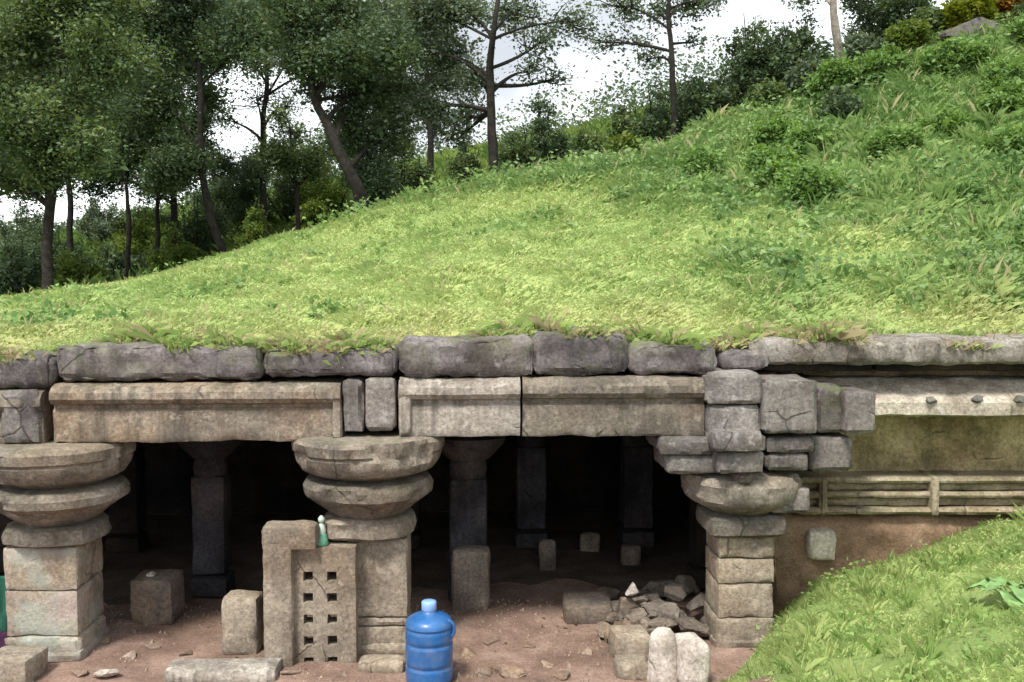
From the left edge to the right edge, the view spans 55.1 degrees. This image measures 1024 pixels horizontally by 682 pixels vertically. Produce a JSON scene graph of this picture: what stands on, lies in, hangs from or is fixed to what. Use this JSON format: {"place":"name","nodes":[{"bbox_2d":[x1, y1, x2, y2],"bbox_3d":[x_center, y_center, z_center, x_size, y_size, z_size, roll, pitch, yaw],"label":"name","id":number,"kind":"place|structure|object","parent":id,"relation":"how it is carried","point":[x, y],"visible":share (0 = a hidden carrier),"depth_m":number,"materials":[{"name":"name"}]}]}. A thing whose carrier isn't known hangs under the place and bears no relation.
{"place":"outdoors","nodes":[
{"label":"outdoors","id":0,"kind":"place"},
{"bbox_2d":[0,0,949,230],"label":"sky","id":1,"kind":"structure","parent":0,"point":[715,25],"materials":[{"name":"white"}]},
{"bbox_2d":[0,508,995,681],"bbox_3d":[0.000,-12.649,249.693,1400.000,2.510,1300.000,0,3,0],"label":"ground","id":2,"kind":"structure","parent":0,"point":[197,638],"depth_m":8.67,"materials":[{"name":"soil"}]},
{"bbox_2d":[0,645,47,681],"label":"stone block","id":3,"kind":"object","parent":2,"relation":"on","point":[23,663],"depth_m":7.84,"materials":[{"name":"stone"}]},
{"bbox_2d":[130,569,184,624],"bbox_3d":[-3.358,2.432,9.318,0.410,0.463,0.407,0,3,0],"label":"stone block","id":4,"kind":"object","parent":2,"relation":"on","point":[158,598],"visible":0.98,"depth_m":9.12,"materials":[{"name":"stone"}]},
{"bbox_2d":[164,657,281,681],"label":"paving slab","id":5,"kind":"object","parent":2,"relation":"on","point":[256,669],"depth_m":7.83,"materials":[{"name":"stone"}]},
{"bbox_2d":[221,589,263,654],"bbox_3d":[-2.329,2.444,8.514,0.334,0.525,0.318,0,3,0],"label":"stone block","id":6,"kind":"object","parent":2,"relation":"on","point":[242,622],"depth_m":8.37,"materials":[{"name":"stone"}]},
{"bbox_2d":[261,520,358,666],"bbox_3d":[-1.690,2.147,8.229,0.773,1.299,0.291,0,3,-3],"label":"pierced slab","id":7,"kind":"object","parent":2,"relation":"on","point":[293,553],"depth_m":8.18,"materials":[{"name":"stone"}]},
{"bbox_2d":[358,654,405,673],"bbox_3d":[-1.075,2.681,8.139,0.396,0.127,0.229,0,3,0],"label":"stone block","id":8,"kind":"object","parent":2,"relation":"on","point":[383,663],"depth_m":8.04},
{"bbox_2d":[32,598,783,681],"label":"grit","id":9,"kind":"object","parent":2,"relation":"on","point":[458,676],"visible":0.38,"depth_m":8.53,"materials":[{"name":"gravel"}]},
{"bbox_2d":[405,599,455,681],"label":"water jug","id":10,"kind":"object","parent":2,"relation":"on","point":[430,630],"visible":1,"depth_m":7.71,"materials":[{"name":"blue plastic"}]},
{"bbox_2d":[451,544,490,610],"bbox_3d":[-0.406,2.334,9.660,0.390,0.641,0.309,0,3,0],"label":"stone block","id":11,"kind":"object","parent":2,"relation":"on","point":[470,577],"depth_m":9.52,"materials":[{"name":"stone"}]},
{"bbox_2d":[0,333,1023,662],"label":"stone temple","id":12,"kind":"structure","parent":2,"relation":"on","point":[754,461],"depth_m":8.59,"materials":[{"name":"stone"}]},
{"bbox_2d":[0,576,8,631],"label":"green cloth","id":13,"kind":"object","parent":12,"relation":"hanging from","point":[3,617],"visible":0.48,"depth_m":8.46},
{"bbox_2d":[0,350,64,388],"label":"coping stone","id":14,"kind":"object","parent":12,"relation":"on","point":[41,372],"visible":0.6,"depth_m":8.13,"materials":[{"name":"stone"}]},
{"bbox_2d":[57,341,268,381],"bbox_3d":[-2.961,0.172,8.452,1.756,0.356,0.595,0,3,-2],"label":"coping stone","id":15,"kind":"object","parent":12,"relation":"on","point":[124,362],"visible":0.78,"depth_m":8.19,"materials":[{"name":"stone"}]},
{"bbox_2d":[263,344,398,377],"bbox_3d":[-1.538,0.161,8.493,1.157,0.300,0.597,0,3,0],"label":"coping stone","id":16,"kind":"object","parent":12,"relation":"on","point":[276,363],"visible":0.7,"depth_m":8.24,"materials":[{"name":"stone"}]},
{"bbox_2d":[397,334,533,377],"bbox_3d":[-0.387,0.128,8.538,1.182,0.384,0.643,0,3,0],"label":"coping stone","id":17,"kind":"object","parent":12,"relation":"on","point":[474,355],"visible":0.95,"depth_m":8.29,"materials":[{"name":"stone"}]},
{"bbox_2d":[0,312,986,367],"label":"roof edge grass","id":18,"kind":"structure","parent":12,"relation":"on","point":[343,341],"depth_m":8.48,"materials":[{"name":"plant"}]},
{"bbox_2d":[539,538,555,569],"bbox_3d":[0.396,2.390,10.924,0.195,0.383,0.127,0,3,0],"label":"stone tablet","id":19,"kind":"object","parent":12,"relation":"on","point":[547,554],"visible":0.94,"depth_m":10.87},
{"bbox_2d":[531,325,628,375],"bbox_3d":[0.571,0.082,8.583,0.867,0.440,0.583,0,3,0],"label":"coping stone","id":20,"kind":"object","parent":12,"relation":"on","point":[556,353],"visible":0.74,"depth_m":8.32,"materials":[{"name":"stone"}]},
{"bbox_2d":[579,532,599,551],"bbox_3d":[0.923,2.392,11.628,0.243,0.262,0.125,0,3,0],"label":"stone block","id":21,"kind":"object","parent":12,"relation":"on","point":[589,542],"visible":0.94,"depth_m":11.57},
{"bbox_2d":[620,543,640,564],"bbox_3d":[1.348,2.435,11.137,0.237,0.267,0.140,0,3,0],"label":"stone block","id":22,"kind":"object","parent":12,"relation":"on","point":[630,553],"visible":0.96,"depth_m":11.07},
{"bbox_2d":[627,340,716,375],"bbox_3d":[1.371,0.147,8.617,0.787,0.326,0.566,0,3,0],"label":"coping stone","id":23,"kind":"object","parent":12,"relation":"on","point":[645,358],"visible":0.82,"depth_m":8.37,"materials":[{"name":"stone"}]},
{"bbox_2d":[805,527,836,560],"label":"stone block","id":24,"kind":"structure","parent":12,"relation":"on","point":[820,544],"depth_m":9.09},
{"bbox_2d":[562,591,612,624],"bbox_3d":[0.722,2.570,9.445,0.470,0.210,0.559,0,3,0],"label":"stone block","id":25,"kind":"object","parent":2,"relation":"on","point":[586,607],"depth_m":9.21,"materials":[{"name":"stone"}]},
{"bbox_2d":[608,625,649,660],"bbox_3d":[1.008,2.604,8.433,0.319,0.267,0.328,-1,4,-9],"label":"stone block","id":26,"kind":"object","parent":2,"relation":"on","point":[628,639],"depth_m":8.30,"materials":[{"name":"stone"}]},
{"bbox_2d":[613,654,647,680],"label":"stone block","id":27,"kind":"object","parent":2,"relation":"on","point":[630,666],"visible":0.98,"depth_m":7.91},
{"bbox_2d":[647,627,677,681],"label":"stone post","id":28,"kind":"object","parent":2,"relation":"on","point":[662,661],"visible":0.97,"depth_m":7.82,"materials":[{"name":"stone"}]},
{"bbox_2d":[673,617,704,636],"bbox_3d":[1.587,2.576,8.818,0.207,0.172,0.332,-3,4,-38],"label":"rubble stone","id":29,"kind":"object","parent":2,"relation":"on","point":[690,624],"visible":0.84,"depth_m":8.76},
{"bbox_2d":[674,632,709,681],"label":"stone block","id":30,"kind":"object","parent":2,"relation":"on","point":[693,656],"depth_m":7.74,"materials":[{"name":"stone"}]},
{"bbox_2d":[716,518,1023,681],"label":"grass bank","id":31,"kind":"structure","parent":2,"relation":"on","point":[955,646],"depth_m":6.55,"materials":[{"name":"plant"}]},
{"bbox_2d":[733,504,1023,681],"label":"bank weeds","id":32,"kind":"object","parent":31,"relation":"on","point":[909,676],"visible":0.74,"depth_m":6.48,"materials":[{"name":"green plant"}]},
{"bbox_2d":[742,502,1023,681],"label":"bank tufts","id":33,"kind":"object","parent":31,"relation":"on","point":[846,650],"visible":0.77,"depth_m":6.53,"materials":[{"name":"green plant"}]},
{"bbox_2d":[966,576,1023,607],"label":"leafy plant","id":34,"kind":"object","parent":31,"relation":"on","point":[1006,595],"visible":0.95,"depth_m":6.06,"materials":[{"name":"green plant"}]},
{"bbox_2d":[0,10,1023,351],"bbox_3d":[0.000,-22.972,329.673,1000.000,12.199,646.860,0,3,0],"label":"hill","id":35,"kind":"structure","parent":0,"point":[441,217],"depth_m":13.03,"materials":[{"name":"plant"}]},
{"bbox_2d":[0,238,53,295],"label":"bush","id":36,"kind":"object","parent":35,"relation":"on","point":[13,273],"visible":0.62,"depth_m":25.31,"materials":[{"name":"green plant"}]},
{"bbox_2d":[0,200,61,257],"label":"bush","id":37,"kind":"object","parent":35,"relation":"on","point":[5,231],"visible":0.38,"depth_m":37.53,"materials":[{"name":"green plant"}]},
{"bbox_2d":[5,219,96,282],"bbox_3d":[-14.455,-2.557,31.007,3.072,2.728,2.760,0,3,0],"label":"bush","id":38,"kind":"object","parent":35,"relation":"on","point":[34,245],"visible":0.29,"depth_m":30.55,"materials":[{"name":"green plant"}]},
{"bbox_2d":[35,245,122,287],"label":"bush","id":39,"kind":"object","parent":35,"relation":"on","point":[75,270],"visible":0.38,"depth_m":26.07,"materials":[{"name":"green plant"}]},
{"bbox_2d":[0,0,184,289],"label":"tree","id":40,"kind":"object","parent":35,"relation":"on","point":[23,36],"visible":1,"depth_m":20.00,"materials":[{"name":"green plant"}]},
{"bbox_2d":[73,197,132,244],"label":"bush","id":41,"kind":"object","parent":35,"relation":"on","point":[95,222],"visible":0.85,"depth_m":38.47,"materials":[{"name":"green plant"}]},
{"bbox_2d":[1,1,221,262],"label":"tree","id":42,"kind":"object","parent":35,"relation":"on","point":[69,225],"visible":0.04,"depth_m":29.62,"materials":[{"name":"green plant"}]},
{"bbox_2d":[85,238,153,281],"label":"bush","id":43,"kind":"object","parent":35,"relation":"on","point":[108,261],"visible":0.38,"depth_m":27.90,"materials":[{"name":"green plant"}]},
{"bbox_2d":[85,207,182,271],"bbox_3d":[-11.882,-2.832,30.741,3.099,3.037,2.691,-3,4,-36],"label":"bush","id":44,"kind":"object","parent":35,"relation":"on","point":[142,231],"visible":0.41,"depth_m":30.71,"materials":[{"name":"green plant"}]},
{"bbox_2d":[84,130,185,278],"bbox_3d":[-10.537,-3.594,26.985,3.628,5.682,2.312,1,4,12],"label":"tree","id":45,"kind":"object","parent":35,"relation":"on","point":[125,178],"visible":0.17,"depth_m":26.73,"materials":[{"name":"green plant"}]},
{"bbox_2d":[113,202,178,232],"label":"bush","id":46,"kind":"object","parent":35,"relation":"on","point":[122,214],"visible":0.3,"depth_m":39.21,"materials":[{"name":"green plant"}]},
{"bbox_2d":[59,0,276,253],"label":"tree","id":47,"kind":"object","parent":35,"relation":"on","point":[110,188],"visible":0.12,"depth_m":31.71,"materials":[{"name":"green plant"}]},
{"bbox_2d":[114,97,227,271],"bbox_3d":[-9.235,-3.749,25.877,3.162,5.655,2.526,0,3,0],"label":"tree","id":48,"kind":"object","parent":35,"relation":"on","point":[158,233],"visible":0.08,"depth_m":25.99,"materials":[{"name":"green plant"}]},
{"bbox_2d":[141,233,202,274],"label":"bush","id":49,"kind":"object","parent":35,"relation":"on","point":[181,252],"visible":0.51,"depth_m":26.26,"materials":[{"name":"green plant"}]},
{"bbox_2d":[146,188,237,259],"bbox_3d":[-11.143,-3.840,33.891,3.435,2.965,2.769,0,3,0],"label":"bush","id":50,"kind":"object","parent":35,"relation":"on","point":[203,239],"visible":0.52,"depth_m":33.65,"materials":[{"name":"green plant"}]},
{"bbox_2d":[78,0,308,252],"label":"tree","id":51,"kind":"object","parent":35,"relation":"on","point":[204,37],"visible":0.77,"depth_m":24.01,"materials":[{"name":"green plant"}]},
{"bbox_2d":[179,174,258,227],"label":"bush","id":52,"kind":"object","parent":35,"relation":"on","point":[189,201],"visible":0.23,"depth_m":36.85,"materials":[{"name":"green plant"}]},
{"bbox_2d":[210,148,279,237],"bbox_3d":[-9.803,-5.224,35.941,2.458,3.700,2.773,0,3,0],"label":"bush","id":53,"kind":"object","parent":35,"relation":"on","point":[241,199],"visible":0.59,"depth_m":35.35,"materials":[{"name":"green plant"}]},
{"bbox_2d":[232,204,273,247],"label":"bush","id":54,"kind":"object","parent":35,"relation":"on","point":[255,229],"visible":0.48,"depth_m":29.60,"materials":[{"name":"green plant"}]},
{"bbox_2d":[253,170,317,226],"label":"bush","id":55,"kind":"object","parent":35,"relation":"on","point":[287,207],"visible":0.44,"depth_m":36.28,"materials":[{"name":"green plant"}]},
{"bbox_2d":[206,0,369,235],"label":"tree","id":56,"kind":"object","parent":35,"relation":"on","point":[246,166],"visible":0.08,"depth_m":34.03,"materials":[{"name":"green plant"}]},
{"bbox_2d":[245,98,336,229],"bbox_3d":[-5.830,-4.151,26.096,2.562,4.805,2.856,0,3,0],"label":"tree","id":57,"kind":"object","parent":35,"relation":"on","point":[272,153],"visible":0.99,"depth_m":25.79,"materials":[{"name":"green plant"}]},
{"bbox_2d":[289,197,335,229],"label":"bush","id":58,"kind":"object","parent":35,"relation":"on","point":[313,208],"visible":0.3,"depth_m":29.64,"materials":[{"name":"green plant"}]},
{"bbox_2d":[283,162,352,216],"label":"bush","id":59,"kind":"object","parent":35,"relation":"on","point":[335,197],"visible":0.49,"depth_m":35.20,"materials":[{"name":"green plant"}]},
{"bbox_2d":[227,0,431,212],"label":"tree","id":60,"kind":"object","parent":35,"relation":"on","point":[314,49],"visible":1,"depth_m":21.09,"materials":[{"name":"green plant"}]},
{"bbox_2d":[263,0,442,212],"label":"tree","id":61,"kind":"object","parent":35,"relation":"on","point":[324,137],"visible":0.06,"depth_m":30.45,"materials":[{"name":"green plant"}]},
{"bbox_2d":[0,88,745,295],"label":"grass","id":62,"kind":"structure","parent":35,"relation":"on","point":[596,124],"depth_m":38.90,"materials":[{"name":"plant"}]},
{"bbox_2d":[348,150,406,210],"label":"bush","id":63,"kind":"object","parent":35,"relation":"on","point":[385,191],"visible":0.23,"depth_m":24.58,"materials":[{"name":"green plant"}]},
{"bbox_2d":[0,30,833,246],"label":"undergrowth","id":64,"kind":"object","parent":35,"relation":"on","point":[633,102],"visible":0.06,"depth_m":47.33,"materials":[{"name":"green plant"}]},
{"bbox_2d":[402,154,440,192],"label":"bush","id":65,"kind":"object","parent":35,"relation":"on","point":[417,173],"visible":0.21,"depth_m":24.46,"materials":[{"name":"green plant"}]},
{"bbox_2d":[360,0,487,179],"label":"tree","id":66,"kind":"object","parent":35,"relation":"on","point":[449,85],"visible":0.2,"depth_m":29.99,"materials":[{"name":"green plant"}]},
{"bbox_2d":[0,181,914,324],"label":"weeds","id":67,"kind":"object","parent":35,"relation":"on","point":[71,312],"visible":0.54,"depth_m":12.00,"materials":[{"name":"green plant"}]},
{"bbox_2d":[440,142,484,183],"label":"bush","id":68,"kind":"object","parent":35,"relation":"on","point":[470,161],"visible":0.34,"depth_m":25.52,"materials":[{"name":"green plant"}]},
{"bbox_2d":[380,0,608,173],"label":"tree","id":69,"kind":"object","parent":35,"relation":"on","point":[437,12],"visible":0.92,"depth_m":21.79,"materials":[{"name":"green plant"}]},
{"bbox_2d":[488,124,541,171],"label":"bush","id":70,"kind":"object","parent":35,"relation":"on","point":[511,150],"visible":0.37,"depth_m":24.60,"materials":[{"name":"green plant"}]},
{"bbox_2d":[499,93,576,164],"bbox_3d":[0.706,-5.195,26.731,2.363,3.086,1.964,0,3,0],"label":"bush","id":71,"kind":"object","parent":35,"relation":"on","point":[541,128],"visible":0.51,"depth_m":26.37,"materials":[{"name":"green plant"}]},
{"bbox_2d":[549,126,608,159],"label":"bush","id":72,"kind":"object","parent":35,"relation":"on","point":[585,135],"visible":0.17,"depth_m":22.66,"materials":[{"name":"green plant"}]},
{"bbox_2d":[150,7,1023,314],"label":"hill weeds","id":73,"kind":"object","parent":35,"relation":"on","point":[794,253],"visible":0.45,"depth_m":14.19,"materials":[{"name":"green plant"}]},
{"bbox_2d":[598,104,649,149],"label":"bush","id":74,"kind":"object","parent":35,"relation":"on","point":[621,117],"visible":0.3,"depth_m":22.56,"materials":[{"name":"green plant"}]},
{"bbox_2d":[602,130,645,154],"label":"bush","id":75,"kind":"object","parent":35,"relation":"on","point":[620,142],"visible":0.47,"depth_m":20.41,"materials":[{"name":"green plant"}]},
{"bbox_2d":[564,0,735,138],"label":"tree","id":76,"kind":"object","parent":35,"relation":"on","point":[630,9],"visible":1,"depth_m":21.74,"materials":[{"name":"green plant"}]},
{"bbox_2d":[620,84,685,142],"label":"bush","id":77,"kind":"object","parent":35,"relation":"on","point":[655,116],"visible":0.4,"depth_m":22.41,"materials":[{"name":"green plant"}]},
{"bbox_2d":[344,35,1023,280],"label":"tall grass","id":78,"kind":"structure","parent":35,"relation":"on","point":[895,175],"depth_m":14.55,"materials":[{"name":"plant"}]},
{"bbox_2d":[675,141,730,176],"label":"weed clump","id":79,"kind":"object","parent":35,"relation":"on","point":[698,156],"visible":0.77,"depth_m":17.26,"materials":[{"name":"green plant"}]},
{"bbox_2d":[665,72,744,129],"bbox_3d":[4.327,-5.241,22.174,1.895,1.657,1.622,0,3,0],"label":"bush","id":80,"kind":"object","parent":35,"relation":"on","point":[698,97],"visible":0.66,"depth_m":21.82,"materials":[{"name":"green plant"}]},
{"bbox_2d":[715,13,798,105],"bbox_3d":[5.535,-6.127,22.125,2.045,2.487,1.699,1,4,13],"label":"bush","id":81,"kind":"object","parent":35,"relation":"on","point":[751,59],"visible":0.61,"depth_m":21.82,"materials":[{"name":"green plant"}]},
{"bbox_2d":[739,76,790,106],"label":"bush","id":82,"kind":"object","parent":35,"relation":"on","point":[763,87],"visible":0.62,"depth_m":20.16,"materials":[{"name":"green plant"}]},
{"bbox_2d":[738,142,801,175],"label":"weed clump","id":83,"kind":"object","parent":35,"relation":"on","point":[760,154],"visible":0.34,"depth_m":16.17,"materials":[{"name":"green plant"}]},
{"bbox_2d":[748,108,802,145],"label":"weed clump","id":84,"kind":"object","parent":35,"relation":"on","point":[766,130],"visible":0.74,"depth_m":17.75,"materials":[{"name":"green plant"}]},
{"bbox_2d":[749,155,802,187],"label":"weed clump","id":85,"kind":"object","parent":35,"relation":"on","point":[767,173],"visible":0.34,"depth_m":15.27,"materials":[{"name":"green plant"}]},
{"bbox_2d":[759,11,833,83],"bbox_3d":[6.348,-6.219,21.566,1.816,1.874,1.944,0,3,0],"label":"bush","id":86,"kind":"object","parent":35,"relation":"on","point":[803,40],"visible":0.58,"depth_m":21.21,"materials":[{"name":"green plant"}]},
{"bbox_2d":[780,54,825,97],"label":"bush","id":87,"kind":"object","parent":35,"relation":"on","point":[793,75],"visible":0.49,"depth_m":20.04,"materials":[{"name":"green plant"}]},
{"bbox_2d":[783,119,838,158],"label":"weed clump","id":88,"kind":"object","parent":35,"relation":"on","point":[812,133],"visible":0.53,"depth_m":16.66,"materials":[{"name":"green plant"}]},
{"bbox_2d":[773,159,854,206],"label":"weed clump","id":89,"kind":"object","parent":35,"relation":"on","point":[810,179],"visible":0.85,"depth_m":14.25,"materials":[{"name":"green plant"}]},
{"bbox_2d":[777,0,879,57],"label":"tree","id":90,"kind":"object","parent":35,"relation":"on","point":[835,31],"visible":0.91,"depth_m":21.07,"materials":[{"name":"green plant"}]},
{"bbox_2d":[801,49,870,95],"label":"weed clump","id":91,"kind":"object","parent":35,"relation":"on","point":[830,73],"visible":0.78,"depth_m":19.29,"materials":[{"name":"green plant"}]},
{"bbox_2d":[813,82,865,121],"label":"bush","id":92,"kind":"object","parent":35,"relation":"on","point":[843,100],"visible":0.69,"depth_m":18.11,"materials":[{"name":"green plant"}]},
{"bbox_2d":[835,28,893,63],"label":"bush","id":93,"kind":"object","parent":35,"relation":"on","point":[860,42],"visible":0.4,"depth_m":19.88,"materials":[{"name":"green plant"}]},
{"bbox_2d":[851,43,912,81],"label":"weed clump","id":94,"kind":"object","parent":35,"relation":"on","point":[875,62],"visible":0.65,"depth_m":19.12,"materials":[{"name":"green plant"}]},
{"bbox_2d":[863,40,911,80],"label":"weed clump","id":95,"kind":"object","parent":35,"relation":"on","point":[890,50],"visible":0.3,"depth_m":19.20,"materials":[{"name":"green plant"}]},
{"bbox_2d":[841,0,936,49],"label":"bush","id":96,"kind":"object","parent":35,"relation":"on","point":[881,14],"visible":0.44,"depth_m":21.59,"materials":[{"name":"green plant"}]},
{"bbox_2d":[857,120,930,160],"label":"weed clump","id":97,"kind":"object","parent":35,"relation":"on","point":[905,136],"visible":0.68,"depth_m":15.54,"materials":[{"name":"green plant"}]},
{"bbox_2d":[881,18,944,50],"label":"bush","id":98,"kind":"object","parent":35,"relation":"on","point":[905,33],"visible":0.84,"depth_m":20.08,"materials":[{"name":"green plant"}]},
{"bbox_2d":[903,2,948,36],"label":"bush","id":99,"kind":"object","parent":35,"relation":"on","point":[933,12],"visible":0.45,"depth_m":20.41,"materials":[{"name":"green plant"}]},
{"bbox_2d":[910,37,966,76],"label":"weed clump","id":100,"kind":"object","parent":35,"relation":"on","point":[926,58],"visible":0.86,"depth_m":18.46,"materials":[{"name":"green plant"}]},
{"bbox_2d":[913,98,979,142],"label":"weed clump","id":101,"kind":"object","parent":35,"relation":"on","point":[949,121],"visible":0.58,"depth_m":16.01,"materials":[{"name":"green plant"}]},
{"bbox_2d":[935,34,995,70],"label":"weed clump","id":102,"kind":"object","parent":35,"relation":"on","point":[974,50],"visible":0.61,"depth_m":18.23,"materials":[{"name":"green plant"}]},
{"bbox_2d":[937,17,997,41],"bbox_3d":[9.246,-6.260,19.871,1.224,0.545,0.570,0,4,6],"label":"grey rock","id":103,"kind":"object","parent":35,"relation":"on","point":[966,26],"visible":0.37,"depth_m":19.70,"materials":[{"name":"stone"}]},
{"bbox_2d":[938,0,1006,28],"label":"bush","id":104,"kind":"object","parent":35,"relation":"on","point":[956,12],"visible":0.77,"depth_m":19.85,"materials":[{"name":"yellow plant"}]},
{"bbox_2d":[968,76,1023,114],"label":"weed clump","id":105,"kind":"object","parent":35,"relation":"on","point":[1007,96],"visible":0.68,"depth_m":16.27,"materials":[{"name":"green plant"}]},
{"bbox_2d":[973,112,1023,158],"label":"weed clump","id":106,"kind":"object","parent":35,"relation":"on","point":[1007,134],"visible":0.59,"depth_m":14.61,"materials":[{"name":"green plant"}]},
{"bbox_2d":[978,53,1023,92],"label":"weed clump","id":107,"kind":"object","parent":35,"relation":"on","point":[989,67],"visible":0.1,"depth_m":17.11,"materials":[{"name":"green plant"}]},
{"bbox_2d":[981,54,1023,94],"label":"weed clump","id":108,"kind":"object","parent":35,"relation":"on","point":[1012,70],"visible":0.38,"depth_m":16.69,"materials":[{"name":"green plant"}]},
{"bbox_2d":[1002,11,1023,44],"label":"weed clump","id":109,"kind":"object","parent":35,"relation":"on","point":[1017,26],"visible":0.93,"depth_m":18.46,"materials":[{"name":"green plant"}]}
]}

